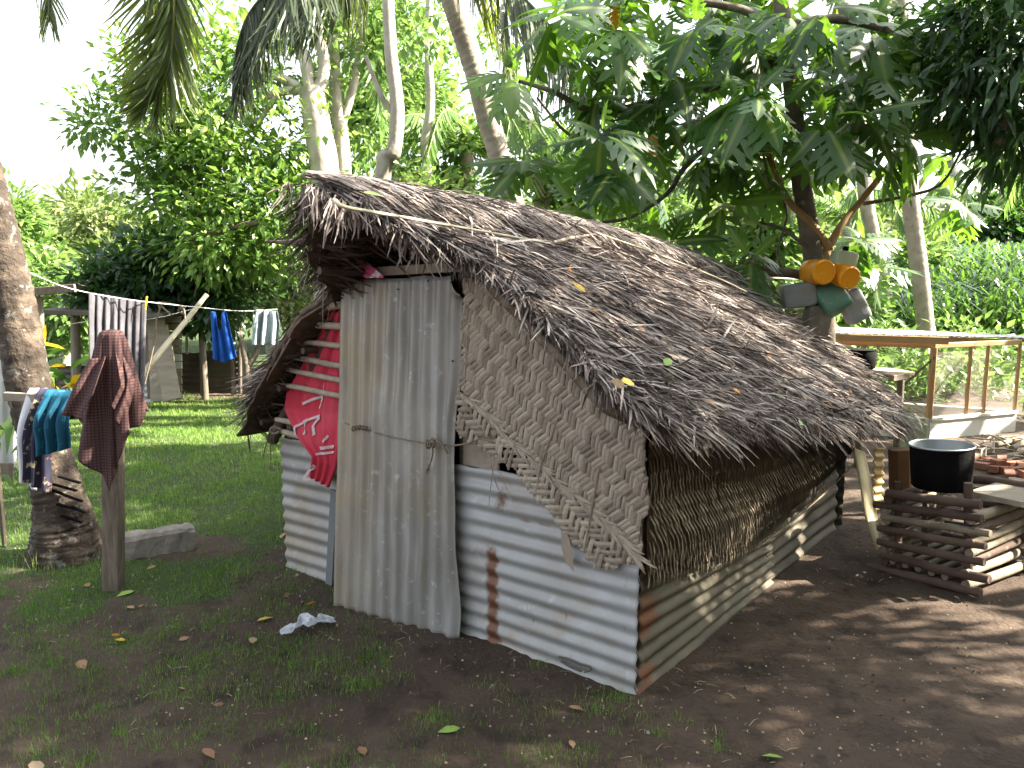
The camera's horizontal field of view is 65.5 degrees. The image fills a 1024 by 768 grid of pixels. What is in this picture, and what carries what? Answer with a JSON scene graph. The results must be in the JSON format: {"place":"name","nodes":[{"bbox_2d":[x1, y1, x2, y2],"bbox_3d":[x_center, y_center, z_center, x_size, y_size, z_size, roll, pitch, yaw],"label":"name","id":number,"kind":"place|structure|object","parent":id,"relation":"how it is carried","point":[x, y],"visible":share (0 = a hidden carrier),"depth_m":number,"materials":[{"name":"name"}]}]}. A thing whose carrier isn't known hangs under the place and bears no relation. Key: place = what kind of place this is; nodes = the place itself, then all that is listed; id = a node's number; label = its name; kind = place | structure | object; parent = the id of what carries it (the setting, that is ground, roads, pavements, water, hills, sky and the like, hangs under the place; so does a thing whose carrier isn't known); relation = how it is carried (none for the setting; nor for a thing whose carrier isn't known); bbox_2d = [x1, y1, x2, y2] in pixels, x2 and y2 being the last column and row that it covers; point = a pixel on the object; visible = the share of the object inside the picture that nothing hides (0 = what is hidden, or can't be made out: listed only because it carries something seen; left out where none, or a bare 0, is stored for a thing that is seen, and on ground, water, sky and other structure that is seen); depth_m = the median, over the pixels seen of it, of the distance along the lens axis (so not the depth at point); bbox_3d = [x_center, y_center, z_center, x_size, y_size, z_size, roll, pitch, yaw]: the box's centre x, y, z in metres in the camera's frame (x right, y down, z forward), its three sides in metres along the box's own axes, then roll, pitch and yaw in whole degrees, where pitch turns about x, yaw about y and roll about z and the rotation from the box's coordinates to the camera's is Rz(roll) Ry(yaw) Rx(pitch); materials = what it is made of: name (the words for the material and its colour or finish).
{"place":"outdoors","nodes":[
{"label":"outdoors","id":0,"kind":"place"},
{"bbox_2d":[0,377,747,767],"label":"grass","id":1,"kind":"structure","parent":0,"point":[198,417],"depth_m":4.01,"materials":[{"name":"plant"}]},
{"bbox_2d":[0,280,1023,767],"bbox_3d":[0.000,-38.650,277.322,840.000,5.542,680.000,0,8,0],"label":"ground","id":2,"kind":"structure","parent":0,"point":[774,620],"depth_m":3.23,"materials":[{"name":"soil"}]},
{"bbox_2d":[0,417,20,545],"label":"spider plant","id":3,"kind":"object","parent":2,"relation":"on","point":[7,427],"visible":0.72,"depth_m":4.72,"materials":[{"name":"green plant"}]},
{"bbox_2d":[28,761,43,767],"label":"fallen leaf","id":4,"kind":"object","parent":2,"relation":"on","point":[34,764],"visible":1,"depth_m":2.62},
{"bbox_2d":[1,163,80,286],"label":"leafy tree","id":5,"kind":"object","parent":2,"relation":"on","point":[28,223],"visible":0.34,"depth_m":15.70,"materials":[{"name":"green plant"}]},
{"bbox_2d":[0,282,86,480],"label":"shed","id":6,"kind":"structure","parent":2,"relation":"on","point":[8,464],"depth_m":6.34,"materials":[{"name":"metal"}]},
{"bbox_2d":[24,244,88,365],"bbox_3d":[-7.372,-1.135,13.048,1.657,2.264,1.632,0,8,0],"label":"bright bush","id":7,"kind":"object","parent":2,"relation":"on","point":[58,330],"visible":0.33,"depth_m":12.78,"materials":[{"name":"green plant"}]},
{"bbox_2d":[42,325,80,389],"bbox_3d":[-3.211,0.212,5.639,0.503,1.269,0.450,0,8,0],"label":"croton","id":8,"kind":"object","parent":2,"relation":"on","point":[73,381],"visible":0.27,"depth_m":5.64,"materials":[{"name":"yellow plant"}]},
{"bbox_2d":[3,392,124,591],"bbox_3d":[-2.338,0.456,4.154,0.794,1.389,0.140,2,8,15],"label":"wooden post","id":9,"kind":"object","parent":2,"relation":"on","point":[113,538],"visible":0.39,"depth_m":4.08,"materials":[{"name":"brown wood"}]},
{"bbox_2d":[16,388,39,490],"bbox_3d":[-2.536,0.289,4.252,0.137,0.536,0.180,0,8,0],"label":"white cloth","id":10,"kind":"object","parent":9,"relation":"hanging from","point":[27,405],"visible":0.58,"depth_m":4.19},
{"bbox_2d":[22,388,65,493],"bbox_3d":[-2.457,0.297,4.223,0.208,0.552,0.184,0,8,0],"label":"floral cloth","id":11,"kind":"object","parent":9,"relation":"hanging from","point":[37,472],"visible":0.5,"depth_m":4.17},
{"bbox_2d":[33,389,75,456],"bbox_3d":[-2.348,0.195,4.149,0.201,0.334,0.214,0,8,0],"label":"blue cloth","id":12,"kind":"object","parent":9,"relation":"hanging from","point":[51,429],"visible":0.76,"depth_m":4.09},
{"bbox_2d":[62,329,148,490],"bbox_3d":[-2.015,0.128,3.978,0.360,0.802,0.274,0,8,0],"label":"checked shirt","id":13,"kind":"object","parent":9,"relation":"hanging from","point":[106,405],"visible":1,"depth_m":3.92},
{"bbox_2d":[46,345,88,389],"bbox_3d":[-3.844,0.196,6.580,0.907,1.048,0.626,4,9,28],"label":"broad leaf plant","id":14,"kind":"object","parent":2,"relation":"on","point":[56,373],"visible":0.27,"depth_m":6.61,"materials":[{"name":"green plant"}]},
{"bbox_2d":[15,166,129,272],"bbox_3d":[-16.964,-5.136,29.309,4.925,5.702,5.282,0,8,0],"label":"leafy tree","id":15,"kind":"object","parent":2,"relation":"on","point":[62,194],"visible":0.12,"depth_m":28.80,"materials":[{"name":"green plant"}]},
{"bbox_2d":[75,659,87,668],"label":"fallen leaf","id":16,"kind":"object","parent":2,"relation":"on","point":[83,662],"visible":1,"depth_m":3.30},
{"bbox_2d":[46,168,166,281],"bbox_3d":[-12.932,-4.286,25.734,3.763,5.031,3.993,0,8,0],"label":"leafy tree","id":17,"kind":"object","parent":2,"relation":"on","point":[97,225],"visible":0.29,"depth_m":24.91,"materials":[{"name":"green plant"}]},
{"bbox_2d":[44,307,187,402],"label":"back shed","id":18,"kind":"structure","parent":2,"relation":"on","point":[163,381],"depth_m":9.86,"materials":[{"name":"metal"}]},
{"bbox_2d":[147,319,165,400],"bbox_3d":[-4.388,-0.296,9.874,0.267,1.014,0.180,0,8,0],"label":"door leaf","id":19,"kind":"structure","parent":18,"relation":"in","point":[155,388],"depth_m":9.86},
{"bbox_2d":[116,590,133,596],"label":"fallen leaf","id":20,"kind":"object","parent":2,"relation":"on","point":[125,592],"visible":1,"depth_m":4.07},
{"bbox_2d":[125,522,195,560],"bbox_3d":[-2.083,0.928,4.666,0.413,0.162,0.141,-5,9,-31],"label":"concrete block","id":21,"kind":"object","parent":2,"relation":"on","point":[167,539],"depth_m":4.63,"materials":[{"name":"concrete"}]},
{"bbox_2d":[44,212,292,399],"bbox_3d":[-4.383,-0.965,10.204,3.080,2.377,1.977,0,8,0],"label":"climbing bush","id":22,"kind":"object","parent":2,"relation":"on","point":[131,276],"visible":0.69,"depth_m":9.97,"materials":[{"name":"green plant"}]},
{"bbox_2d":[145,293,208,375],"bbox_3d":[-3.185,-0.229,7.204,0.093,1.169,1.016,6,10,38],"label":"prop pole","id":23,"kind":"object","parent":2,"relation":"on","point":[172,337],"visible":0.61,"depth_m":7.29,"materials":[{"name":"brown wood"}]},
{"bbox_2d":[30,272,277,383],"bbox_3d":[-3.322,-0.474,6.899,1.435,0.966,4.002,0,8,0],"label":"clothes line","id":24,"kind":"object","parent":23,"relation":"attached to","point":[181,307],"visible":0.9,"depth_m":6.87,"materials":[{"name":"fabric"}]},
{"bbox_2d":[88,292,146,395],"bbox_3d":[-2.804,-0.233,5.670,0.054,0.842,0.430,7,11,44],"label":"grey towel","id":25,"kind":"object","parent":24,"relation":"hanging from","point":[127,318],"visible":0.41,"depth_m":5.67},
{"bbox_2d":[210,311,236,361],"bbox_3d":[-2.935,-0.481,8.105,0.243,0.520,0.052,0,8,0],"label":"blue garment","id":26,"kind":"object","parent":24,"relation":"hanging from","point":[223,347],"visible":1,"depth_m":8.11,"materials":[{"name":"fabric"}]},
{"bbox_2d":[252,309,279,344],"bbox_3d":[-2.734,-0.630,8.836,0.310,0.404,0.107,-3,8,-19],"label":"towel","id":27,"kind":"object","parent":24,"relation":"hanging from","point":[266,325],"visible":0.95,"depth_m":8.83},
{"bbox_2d":[0,0,365,569],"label":"coconut palm","id":28,"kind":"object","parent":2,"relation":"on","point":[63,518],"visible":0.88,"depth_m":4.52,"materials":[{"name":"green plant"}]},
{"bbox_2d":[38,0,372,301],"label":"pale stemmed tree","id":29,"kind":"object","parent":2,"relation":"on","point":[326,147],"visible":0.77,"depth_m":9.13,"materials":[{"name":"green plant"}]},
{"bbox_2d":[202,748,214,757],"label":"fallen leaf","id":30,"kind":"object","parent":2,"relation":"on","point":[210,752],"visible":1,"depth_m":2.69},
{"bbox_2d":[174,320,271,395],"bbox_3d":[-3.625,-0.479,11.098,1.997,1.373,0.633,-5,9,-33],"label":"corrugated fence","id":31,"kind":"object","parent":2,"relation":"on","point":[218,372],"visible":0.43,"depth_m":10.84,"materials":[{"name":"metal"}]},
{"bbox_2d":[239,340,261,393],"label":"tree","id":32,"kind":"object","parent":2,"relation":"on","point":[248,361],"visible":0.82,"depth_m":10.01,"materials":[{"name":"brown plant"}]},
{"bbox_2d":[217,209,311,318],"bbox_3d":[-4.106,-2.230,17.648,6.051,3.147,7.005,0,8,0],"label":"leafy tree","id":33,"kind":"object","parent":2,"relation":"on","point":[296,294],"depth_m":17.62,"materials":[{"name":"green plant"}]},
{"bbox_2d":[235,247,312,360],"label":"leafy tree","id":34,"kind":"object","parent":2,"relation":"on","point":[284,310],"visible":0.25,"depth_m":12.69,"materials":[{"name":"green plant"}]},
{"bbox_2d":[280,613,335,634],"bbox_3d":[-0.936,1.079,3.631,0.254,0.051,0.142,-5,9,-31],"label":"plastic bag","id":35,"kind":"object","parent":2,"relation":"on","point":[307,619],"visible":1,"depth_m":3.61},
{"bbox_2d":[357,746,366,754],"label":"fallen leaf","id":36,"kind":"object","parent":2,"relation":"on","point":[360,748],"visible":1,"depth_m":2.71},
{"bbox_2d":[296,0,483,179],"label":"slender tree","id":37,"kind":"object","parent":2,"relation":"on","point":[390,31],"visible":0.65,"depth_m":9.46,"materials":[{"name":"green plant"}]},
{"bbox_2d":[312,45,471,171],"bbox_3d":[-2.239,-3.464,14.652,3.131,6.360,2.621,0,8,0],"label":"leafy tree","id":38,"kind":"object","parent":2,"relation":"on","point":[440,101],"visible":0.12,"depth_m":13.98,"materials":[{"name":"green plant"}]},
{"bbox_2d":[216,0,600,204],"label":"coconut palm","id":39,"kind":"object","parent":2,"relation":"on","point":[300,16],"visible":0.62,"depth_m":6.75,"materials":[{"name":"green plant"}]},
{"bbox_2d":[340,0,533,199],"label":"thin tree","id":40,"kind":"object","parent":2,"relation":"on","point":[428,177],"visible":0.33,"depth_m":12.21,"materials":[{"name":"green plant"}]},
{"bbox_2d":[395,154,498,196],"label":"leafy tree","id":41,"kind":"object","parent":2,"relation":"on","point":[456,182],"depth_m":12.67,"materials":[{"name":"green plant"}]},
{"bbox_2d":[438,725,459,732],"bbox_3d":[-0.223,1.222,2.816,0.082,0.009,0.039,-2,8,-17],"label":"fallen leaf","id":42,"kind":"object","parent":2,"relation":"on","point":[451,728],"visible":1,"depth_m":2.81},
{"bbox_2d":[351,109,577,194],"bbox_3d":[-0.723,-2.154,12.825,4.208,4.033,4.212,0,8,0],"label":"palm","id":43,"kind":"object","parent":2,"relation":"on","point":[532,134],"visible":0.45,"depth_m":11.80,"materials":[{"name":"green plant"}]},
{"bbox_2d":[4,471,1015,767],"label":"soil clods","id":44,"kind":"object","parent":2,"relation":"on","point":[588,687],"visible":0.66,"depth_m":3.12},
{"bbox_2d":[14,462,1010,767],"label":"ground litter","id":45,"kind":"object","parent":2,"relation":"on","point":[502,684],"visible":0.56,"depth_m":3.12,"materials":[{"name":"plant"}]},
{"bbox_2d":[24,160,1021,308],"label":"distant wood","id":46,"kind":"object","parent":2,"relation":"on","point":[838,196],"visible":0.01,"depth_m":35.90,"materials":[{"name":"green plant"}]},
{"bbox_2d":[35,198,1023,402],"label":"undergrowth","id":47,"kind":"object","parent":2,"relation":"on","point":[947,372],"visible":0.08,"depth_m":10.71,"materials":[{"name":"green plant"}]},
{"bbox_2d":[483,114,624,223],"bbox_3d":[0.759,-2.389,13.790,2.668,4.503,2.549,0,8,0],"label":"leafy tree","id":48,"kind":"object","parent":2,"relation":"on","point":[549,201],"visible":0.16,"depth_m":13.34,"materials":[{"name":"green plant"}]},
{"bbox_2d":[221,168,928,694],"bbox_3d":[0.990,-0.068,5.251,3.245,2.100,5.995,6,10,39],"label":"thatched hut","id":49,"kind":"object","parent":2,"relation":"on","point":[385,526],"visible":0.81,"depth_m":3.52,"materials":[{"name":"metal"}]},
{"bbox_2d":[262,426,280,473],"bbox_3d":[-1.309,0.368,4.301,0.192,0.305,0.036,6,10,37],"label":"bark tie","id":50,"kind":"object","parent":49,"relation":"hanging from","point":[271,430],"visible":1,"depth_m":4.27,"materials":[{"name":"plant"}]},
{"bbox_2d":[284,300,340,486],"bbox_3d":[-1.004,-0.011,4.039,0.559,1.046,0.106,5,9,34],"label":"red cloth","id":51,"kind":"object","parent":49,"relation":"hanging from","point":[311,417],"visible":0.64,"depth_m":4.04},
{"bbox_2d":[356,260,383,277],"bbox_3d":[-0.653,-0.528,3.640,0.204,0.087,0.016,7,11,44],"label":"pink rag","id":52,"kind":"object","parent":49,"relation":"on","point":[372,271],"visible":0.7,"depth_m":3.63,"materials":[{"name":"fabric"}]},
{"bbox_2d":[334,275,462,638],"bbox_3d":[-0.533,0.321,3.658,0.780,1.625,0.136,5,9,34],"label":"door","id":53,"kind":"structure","parent":49,"relation":"in","point":[400,361],"depth_m":3.65,"materials":[{"name":"metal"}]},
{"bbox_2d":[333,420,491,474],"bbox_3d":[-0.501,0.282,3.615,1.015,0.211,0.062,6,10,37],"label":"rope","id":54,"kind":"object","parent":49,"relation":"attached to","point":[434,440],"visible":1,"depth_m":3.48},
{"bbox_2d":[455,278,657,572],"bbox_3d":[0.137,0.155,3.139,1.005,1.149,0.024,6,10,38],"label":"woven mat","id":55,"kind":"object","parent":49,"relation":"hanging from","point":[514,384],"visible":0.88,"depth_m":3.13,"materials":[{"name":"wicker"}]},
{"bbox_2d":[572,282,585,292],"bbox_3d":[0.262,-0.380,3.126,0.070,0.009,0.034,45,42,10],"label":"fallen leaf","id":56,"kind":"object","parent":49,"relation":"on","point":[579,287],"visible":1,"depth_m":3.12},
{"bbox_2d":[610,378,624,387],"bbox_3d":[0.314,-0.002,2.367,0.057,0.027,0.008,24,-25,-32],"label":"fallen leaf","id":57,"kind":"object","parent":49,"relation":"on","point":[617,382],"visible":1,"depth_m":2.37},
{"bbox_2d":[621,378,633,384],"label":"fallen leaf","id":58,"kind":"object","parent":49,"relation":"on","point":[627,381],"visible":0.94,"depth_m":2.42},
{"bbox_2d":[663,358,672,365],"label":"fallen leaf","id":59,"kind":"object","parent":49,"relation":"on","point":[667,361],"visible":1,"depth_m":2.82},
{"bbox_2d":[646,431,860,589],"bbox_3d":[1.353,0.430,4.003,0.075,0.723,2.760,6,10,38],"label":"woven mat","id":60,"kind":"object","parent":49,"relation":"hanging from","point":[695,510],"visible":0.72,"depth_m":3.48,"materials":[{"name":"wicker"}]},
{"bbox_2d":[778,282,817,308],"bbox_3d":[2.176,-0.668,6.015,0.304,0.207,0.140,0,8,0],"label":"jerrycan","id":61,"kind":"object","parent":49,"relation":"on","point":[798,295],"visible":0.91,"depth_m":5.95,"materials":[{"name":"grey plastic"}]},
{"bbox_2d":[799,259,835,284],"bbox_3d":[2.267,-0.838,5.966,0.188,0.190,0.311,-1,8,-7],"label":"round can","id":62,"kind":"object","parent":61,"relation":"on","point":[818,271],"visible":1,"depth_m":5.83,"materials":[{"name":"orange plastic"}]},
{"bbox_2d":[801,304,831,341],"bbox_3d":[2.299,-0.473,6.041,0.217,0.332,0.150,0,8,0],"label":"jerrycan","id":63,"kind":"object","parent":49,"relation":"on","point":[822,321],"visible":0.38,"depth_m":5.97,"materials":[{"name":"grey plastic"}]},
{"bbox_2d":[816,282,852,317],"bbox_3d":[2.410,-0.637,6.016,0.297,0.318,0.264,0,8,0],"label":"jerrycan","id":64,"kind":"object","parent":49,"relation":"on","point":[833,300],"visible":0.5,"depth_m":5.92,"materials":[{"name":"green plastic"}]},
{"bbox_2d":[831,263,859,289],"bbox_3d":[2.444,-0.815,5.958,0.176,0.212,0.323,-2,8,-12],"label":"round can","id":65,"kind":"object","parent":64,"relation":"on","point":[847,277],"visible":0.79,"depth_m":5.83,"materials":[{"name":"orange plastic"}]},
{"bbox_2d":[841,287,871,324],"bbox_3d":[2.580,-0.597,6.024,0.254,0.296,0.140,0,8,0],"label":"jerrycan","id":66,"kind":"object","parent":49,"relation":"on","point":[857,310],"visible":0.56,"depth_m":5.96,"materials":[{"name":"grey plastic"}]},
{"bbox_2d":[569,705,582,709],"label":"fallen leaf","id":67,"kind":"object","parent":2,"relation":"on","point":[576,707],"visible":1,"depth_m":2.96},
{"bbox_2d":[607,145,728,253],"bbox_3d":[2.569,-2.358,14.844,2.577,4.166,2.788,0,8,0],"label":"leafy tree","id":68,"kind":"object","parent":2,"relation":"on","point":[675,205],"visible":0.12,"depth_m":14.25,"materials":[{"name":"green plant"}]},
{"bbox_2d":[458,0,1003,343],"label":"breadfruit tree","id":69,"kind":"object","parent":2,"relation":"on","point":[736,52],"visible":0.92,"depth_m":5.73,"materials":[{"name":"green plant"}]},
{"bbox_2d":[702,157,834,310],"bbox_3d":[4.258,-2.023,13.749,2.403,3.768,1.972,5,9,35],"label":"leafy tree","id":70,"kind":"object","parent":2,"relation":"on","point":[790,250],"visible":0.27,"depth_m":13.34,"materials":[{"name":"green plant"}]},
{"bbox_2d":[762,753,780,756],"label":"fallen leaf","id":71,"kind":"object","parent":2,"relation":"on","point":[772,755],"visible":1,"depth_m":2.66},
{"bbox_2d":[664,0,957,348],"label":"coconut palm","id":72,"kind":"object","parent":2,"relation":"on","point":[869,219],"visible":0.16,"depth_m":13.16,"materials":[{"name":"grey plant"}]},
{"bbox_2d":[693,0,936,373],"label":"coconut palm","id":73,"kind":"object","parent":2,"relation":"on","point":[917,257],"visible":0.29,"depth_m":11.28,"materials":[{"name":"grey plant"}]},
{"bbox_2d":[853,448,880,550],"bbox_3d":[2.067,0.671,4.638,0.111,0.576,0.275,-1,8,-9],"label":"palm spathe","id":74,"kind":"object","parent":2,"relation":"on","point":[869,509],"visible":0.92,"depth_m":4.62},
{"bbox_2d":[836,252,903,348],"bbox_3d":[5.121,-0.954,11.993,1.619,2.158,1.445,0,8,0],"label":"bright bush","id":75,"kind":"object","parent":2,"relation":"on","point":[877,312],"visible":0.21,"depth_m":11.66,"materials":[{"name":"green plant"}]},
{"bbox_2d":[872,448,884,510],"bbox_3d":[2.466,0.641,5.362,0.123,0.440,0.021,-4,9,-29],"label":"tin strip","id":76,"kind":"object","parent":2,"relation":"on","point":[878,481],"visible":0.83,"depth_m":5.35,"materials":[{"name":"beige metal"}]},
{"bbox_2d":[853,367,914,466],"bbox_3d":[3.109,0.295,6.631,0.526,0.838,0.665,-1,8,-8],"label":"work bench","id":77,"kind":"object","parent":2,"relation":"on","point":[900,377],"visible":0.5,"depth_m":6.64,"materials":[{"name":"brown wood"}]},
{"bbox_2d":[848,348,876,368],"bbox_3d":[2.959,-0.211,6.732,0.227,0.162,0.227,0,8,0],"label":"pot","id":78,"kind":"object","parent":77,"relation":"on","point":[867,355],"visible":0.72,"depth_m":6.63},
{"bbox_2d":[813,189,956,249],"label":"palm","id":79,"kind":"object","parent":2,"relation":"on","point":[837,210],"visible":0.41,"depth_m":16.07,"materials":[{"name":"green plant"}]},
{"bbox_2d":[835,327,1023,438],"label":"screened cage","id":80,"kind":"object","parent":2,"relation":"on","point":[944,421],"visible":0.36,"depth_m":8.06,"materials":[{"name":"white paint"}]},
{"bbox_2d":[839,239,1023,370],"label":"reeds","id":81,"kind":"object","parent":2,"relation":"on","point":[998,287],"visible":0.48,"depth_m":13.71,"materials":[{"name":"plant"}]},
{"bbox_2d":[880,223,990,277],"bbox_3d":[8.548,-2.230,16.871,2.457,2.595,2.720,0,8,0],"label":"bright bush","id":82,"kind":"object","parent":2,"relation":"on","point":[937,251],"visible":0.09,"depth_m":16.17,"materials":[{"name":"green plant"}]},
{"bbox_2d":[865,0,1023,215],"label":"mango tree","id":83,"kind":"object","parent":2,"relation":"on","point":[991,78],"visible":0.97,"depth_m":5.37,"materials":[{"name":"green plant"}]},
{"bbox_2d":[865,475,1023,597],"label":"log crib","id":84,"kind":"object","parent":2,"relation":"on","point":[975,550],"visible":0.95,"depth_m":4.20,"materials":[{"name":"wood"}]},
{"bbox_2d":[888,447,911,489],"bbox_3d":[2.446,0.564,5.021,0.146,0.324,0.100,0,8,0],"label":"timber stub","id":85,"kind":"object","parent":84,"relation":"on","point":[898,464],"visible":0.58,"depth_m":4.97,"materials":[{"name":"orange wood"}]},
{"bbox_2d":[908,439,976,492],"bbox_3d":[2.328,0.443,4.330,0.328,0.251,0.328,0,8,0],"label":"cooking pot","id":86,"kind":"object","parent":84,"relation":"on","point":[942,465],"visible":0.98,"depth_m":4.21,"materials":[{"name":"metal"}]},
{"bbox_2d":[875,344,1023,412],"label":"seedlings","id":87,"kind":"object","parent":2,"relation":"on","point":[893,362],"visible":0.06,"depth_m":8.40,"materials":[{"name":"green plant"}]},
{"bbox_2d":[920,148,1023,219],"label":"palm","id":88,"kind":"object","parent":2,"relation":"on","point":[1012,196],"visible":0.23,"depth_m":14.72,"materials":[{"name":"green plant"}]},
{"bbox_2d":[926,184,1023,249],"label":"leafy tree","id":89,"kind":"object","parent":2,"relation":"on","point":[1002,230],"visible":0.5,"depth_m":21.00,"materials":[{"name":"green plant"}]},
{"bbox_2d":[974,461,991,469],"bbox_3d":[3.936,0.684,6.688,0.070,0.052,0.140,-6,6,-30],"label":"brick","id":90,"kind":"object","parent":2,"relation":"on","point":[981,465],"visible":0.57,"depth_m":6.65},
{"bbox_2d":[988,465,999,472],"bbox_3d":[3.984,0.701,6.562,0.140,0.052,0.070,2,2,-41],"label":"brick","id":91,"kind":"object","parent":2,"relation":"on","point":[993,468],"visible":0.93,"depth_m":6.51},
{"bbox_2d":[990,458,1006,465],"bbox_3d":[4.060,0.659,6.652,0.070,0.052,0.140,-3,3,7],"label":"brick","id":92,"kind":"object","parent":2,"relation":"on","point":[997,461],"visible":0.79,"depth_m":6.61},
{"bbox_2d":[997,455,1007,460],"bbox_3d":[4.242,0.657,6.887,0.070,0.052,0.140,-3,10,30],"label":"brick","id":93,"kind":"object","parent":2,"relation":"on","point":[1003,457],"visible":0.5,"depth_m":6.88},
{"bbox_2d":[990,448,1014,450],"bbox_3d":[4.464,0.593,7.251,0.315,0.053,0.031,-3,8,-22],"label":"firewood stick","id":94,"kind":"object","parent":2,"relation":"on","point":[1001,449],"visible":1,"depth_m":7.25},
{"bbox_2d":[999,466,1010,473],"bbox_3d":[4.060,0.705,6.531,0.140,0.052,0.070,4,6,-3],"label":"brick","id":95,"kind":"object","parent":2,"relation":"on","point":[1001,469],"visible":0.43,"depth_m":6.50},
{"bbox_2d":[995,435,1023,447],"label":"firewood log","id":96,"kind":"object","parent":2,"relation":"on","point":[1000,443],"visible":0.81,"depth_m":7.55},
{"bbox_2d":[987,434,1005,443],"bbox_3d":[4.585,0.513,7.552,0.019,0.043,0.304,0,8,0],"label":"firewood stick","id":97,"kind":"object","parent":96,"relation":"on","point":[1001,440],"visible":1,"depth_m":7.51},
{"bbox_2d":[1004,468,1015,478],"bbox_3d":[3.913,0.712,6.261,0.070,0.052,0.140,0,14,27],"label":"brick","id":98,"kind":"object","parent":2,"relation":"on","point":[1009,472],"visible":0.79,"depth_m":6.23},
{"bbox_2d":[1004,450,1023,457],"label":"firewood log","id":99,"kind":"object","parent":2,"relation":"on","point":[1020,452],"visible":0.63,"depth_m":7.01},
{"bbox_2d":[1007,460,1020,465],"bbox_3d":[4.229,0.680,6.721,0.140,0.052,0.070,-1,8,-18],"label":"brick","id":100,"kind":"object","parent":2,"relation":"on","point":[1012,463],"visible":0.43,"depth_m":6.68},
{"bbox_2d":[1008,465,1023,470],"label":"brick","id":101,"kind":"object","parent":2,"relation":"on","point":[1016,468],"visible":0.44,"depth_m":6.39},
{"bbox_2d":[1009,439,1023,450],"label":"firewood log","id":102,"kind":"object","parent":2,"relation":"on","point":[1015,446],"visible":0.86,"depth_m":7.38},
{"bbox_3d":[4.004,0.730,6.351,0.140,0.052,0.070,4,22,24],"label":"brick","id":103,"kind":"object","parent":2,"relation":"on","visible":0},
{"bbox_2d":[1017,469,1023,477],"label":"brick","id":104,"kind":"object","parent":103,"relation":"on","point":[1020,472],"visible":1,"depth_m":6.28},
{"bbox_2d":[0,0,1023,232],"label":"sky","id":105,"kind":"structure","parent":0,"point":[31,75],"materials":[{"name":"white"}]},
{"bbox_2d":[830,245,858,267],"bbox_3d":[2.488,-0.944,5.977,0.187,0.196,0.140,0,8,0],"label":"jerrycan","id":106,"kind":"object","parent":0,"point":[844,255],"visible":0.74,"depth_m":5.91,"materials":[{"name":"white plastic"}]},
{"bbox_2d":[900,416,926,447],"bbox_3d":[3.741,0.459,7.428,0.180,0.300,0.140,0,8,0],"label":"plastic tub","id":107,"kind":"object","parent":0,"point":[921,435],"visible":0.36,"depth_m":7.36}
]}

